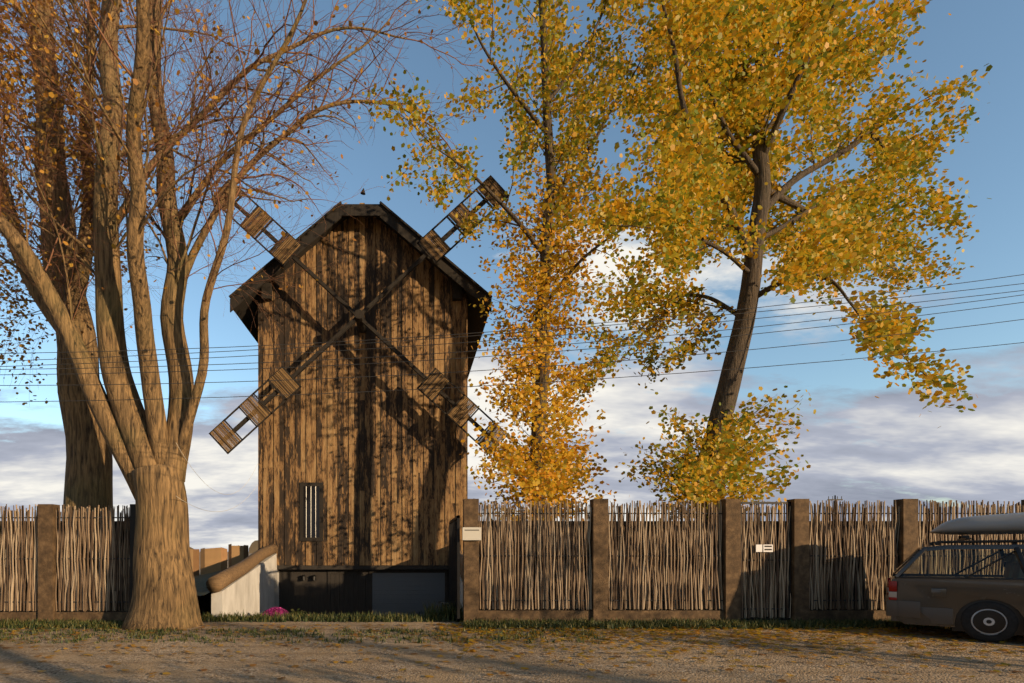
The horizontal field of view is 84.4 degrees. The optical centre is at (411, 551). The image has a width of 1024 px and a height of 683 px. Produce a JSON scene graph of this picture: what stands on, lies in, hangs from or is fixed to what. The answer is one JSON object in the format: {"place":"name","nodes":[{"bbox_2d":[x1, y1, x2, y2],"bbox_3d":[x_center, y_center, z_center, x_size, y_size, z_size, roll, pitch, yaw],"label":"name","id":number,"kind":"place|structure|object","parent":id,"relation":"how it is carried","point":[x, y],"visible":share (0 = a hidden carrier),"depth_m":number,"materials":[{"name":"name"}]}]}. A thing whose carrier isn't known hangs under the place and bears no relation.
{"place":"outdoors","nodes":[
{"label":"outdoors","id":0,"kind":"place"},
{"bbox_2d":[0,552,1023,682],"bbox_3d":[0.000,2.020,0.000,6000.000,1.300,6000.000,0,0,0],"label":"ground","id":1,"kind":"structure","parent":0,"point":[224,667],"depth_m":7.03,"materials":[{"name":"brown soil"}]},
{"bbox_2d":[0,0,189,520],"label":"ash tree","id":2,"kind":"object","parent":1,"relation":"on","point":[87,466],"depth_m":11.46,"materials":[{"name":"brown plant"}]},
{"bbox_2d":[193,570,222,595],"bbox_3d":[-1.500,0.808,17.975,21.000,1.124,14.050,0,0,0],"label":"grass mound","id":3,"kind":"object","parent":1,"relation":"on","point":[199,583],"depth_m":13.06,"materials":[{"name":"plant"}]},
{"bbox_2d":[190,544,247,596],"bbox_3d":[-10.441,0.620,16.560,11.117,1.700,0.080,0,0,0],"label":"palisade fence","id":4,"kind":"object","parent":1,"relation":"on","point":[213,560],"visible":0.11,"depth_m":16.52,"materials":[{"name":"brown wood"}]},
{"bbox_2d":[190,540,257,552],"bbox_3d":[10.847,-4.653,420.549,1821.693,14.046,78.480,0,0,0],"label":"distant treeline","id":5,"kind":"object","parent":1,"relation":"on","point":[253,547],"visible":0.02,"depth_m":448.07,"materials":[{"name":"plant"}]},
{"bbox_2d":[0,0,495,630],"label":"ash tree","id":6,"kind":"object","parent":1,"relation":"on","point":[148,436],"depth_m":9.82,"materials":[{"name":"brown plant"}]},
{"bbox_2d":[211,554,462,616],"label":"ramp retaining walls","id":7,"kind":"structure","parent":1,"relation":"on","point":[249,592],"depth_m":13.44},
{"bbox_2d":[206,544,462,592],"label":"ramp wall logs","id":8,"kind":"object","parent":7,"relation":"on","point":[219,581],"visible":0.59,"depth_m":12.43,"materials":[{"name":"brown wood"}]},
{"bbox_2d":[277,565,448,614],"bbox_3d":[-1.420,-3.676,19.235,6.000,12.792,6.530,0,0,0],"label":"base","id":9,"kind":"object","parent":1,"relation":"on","point":[308,594],"visible":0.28,"depth_m":16.22,"materials":[{"name":"black wood"}]},
{"bbox_2d":[209,175,509,454],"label":"windmill sails","id":10,"kind":"object","parent":9,"relation":"attached to","point":[432,242],"visible":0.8,"depth_m":15.03},
{"bbox_2d":[229,188,491,376],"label":"windmill roof","id":11,"kind":"structure","parent":9,"relation":"attached to","point":[458,277],"depth_m":15.47,"materials":[{"name":"brown wood"}]},
{"bbox_2d":[258,203,467,564],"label":"windmill boards","id":12,"kind":"object","parent":9,"relation":"attached to","point":[387,468],"visible":0.76,"depth_m":15.97,"materials":[{"name":"brown wood"}]},
{"bbox_2d":[299,482,322,540],"bbox_3d":[-2.880,-1.135,15.937,0.680,1.690,0.023,0,0,0],"label":"window","id":13,"kind":"structure","parent":12,"relation":"in","point":[310,511],"depth_m":15.94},
{"bbox_2d":[302,570,447,616],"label":"panels","id":14,"kind":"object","parent":9,"relation":"attached to","point":[402,591],"depth_m":16.20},
{"bbox_2d":[0,600,950,643],"bbox_3d":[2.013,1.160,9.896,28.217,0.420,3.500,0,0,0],"label":"verge grass","id":15,"kind":"structure","parent":1,"relation":"on","point":[447,613],"depth_m":9.92,"materials":[{"name":"green plant"}]},
{"bbox_2d":[0,499,1023,622],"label":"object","id":16,"kind":"object","parent":1,"relation":"on","point":[798,570],"visible":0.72,"depth_m":10.49,"materials":[{"name":"wood"}]},
{"bbox_2d":[0,500,1023,617],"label":"willow fence sticks","id":17,"kind":"object","parent":16,"relation":"on","point":[764,598],"visible":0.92,"depth_m":10.52,"materials":[{"name":"brown wood"}]},
{"bbox_2d":[462,527,772,551],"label":"signs","id":18,"kind":"object","parent":16,"relation":"attached to","point":[471,533],"visible":1,"depth_m":10.35,"materials":[{"name":"beige metal"}]},
{"bbox_2d":[0,623,1023,682],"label":"fallen leaves","id":19,"kind":"object","parent":1,"relation":"on","point":[739,631],"visible":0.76,"depth_m":8.41,"materials":[{"name":"brown plant"}]},
{"bbox_2d":[449,0,638,520],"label":"tree trunk","id":20,"kind":"object","parent":1,"relation":"on","point":[551,160],"visible":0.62,"depth_m":12.49,"materials":[{"name":"brown plant"}]},
{"bbox_2d":[366,0,658,520],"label":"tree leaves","id":21,"kind":"object","parent":20,"relation":"attached to","point":[549,400],"visible":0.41,"depth_m":12.36,"materials":[{"name":"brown plant"}]},
{"bbox_2d":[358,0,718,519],"bbox_3d":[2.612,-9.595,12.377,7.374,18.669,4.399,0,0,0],"label":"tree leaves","id":22,"kind":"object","parent":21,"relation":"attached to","point":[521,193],"visible":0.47,"depth_m":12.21,"materials":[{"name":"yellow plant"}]},
{"bbox_2d":[652,1,926,520],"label":"tree trunk","id":23,"kind":"object","parent":1,"relation":"on","point":[732,381],"visible":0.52,"depth_m":11.28,"materials":[{"name":"brown plant"}]},
{"bbox_2d":[539,0,997,520],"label":"linden tree leaves","id":24,"kind":"object","parent":23,"relation":"attached to","point":[729,63],"visible":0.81,"depth_m":10.79,"materials":[{"name":"yellow plant"}]},
{"bbox_2d":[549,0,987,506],"bbox_3d":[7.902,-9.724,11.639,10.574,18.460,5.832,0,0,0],"label":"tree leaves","id":25,"kind":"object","parent":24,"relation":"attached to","point":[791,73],"visible":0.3,"depth_m":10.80,"materials":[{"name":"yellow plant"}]},
{"bbox_2d":[827,495,842,519],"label":"distant utility pole","id":26,"kind":"object","parent":1,"relation":"on","point":[834,499],"visible":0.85,"depth_m":119.90,"materials":[{"name":"grey wood"}]},
{"bbox_2d":[885,512,1023,642],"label":"estate car","id":27,"kind":"object","parent":1,"relation":"on","point":[987,608],"visible":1,"depth_m":8.60,"materials":[{"name":"grey paint"}]},
{"bbox_2d":[0,274,1023,511],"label":"overhead wires","id":28,"kind":"object","parent":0,"point":[506,348],"visible":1,"depth_m":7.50,"materials":[{"name":"grey metal"}]},
{"bbox_2d":[0,0,1023,551],"label":"sky","id":29,"kind":"structure","parent":0,"point":[856,447],"materials":[{"name":"blue"}]},
{"bbox_2d":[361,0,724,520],"bbox_3d":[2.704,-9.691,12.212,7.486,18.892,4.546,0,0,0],"label":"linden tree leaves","id":30,"kind":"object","parent":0,"point":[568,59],"visible":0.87,"depth_m":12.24,"materials":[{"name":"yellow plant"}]},
{"bbox_3d":[-2.930,1.602,12.600,1.140,0.320,0.400,0,0,0],"label":"planter box","id":31,"kind":"object","parent":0,"visible":0},
{"bbox_2d":[262,607,310,615],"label":"planter flowers","id":32,"kind":"object","parent":31,"relation":"on","point":[276,609],"visible":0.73,"depth_m":12.54,"materials":[{"name":"pink plant"}]}
]}

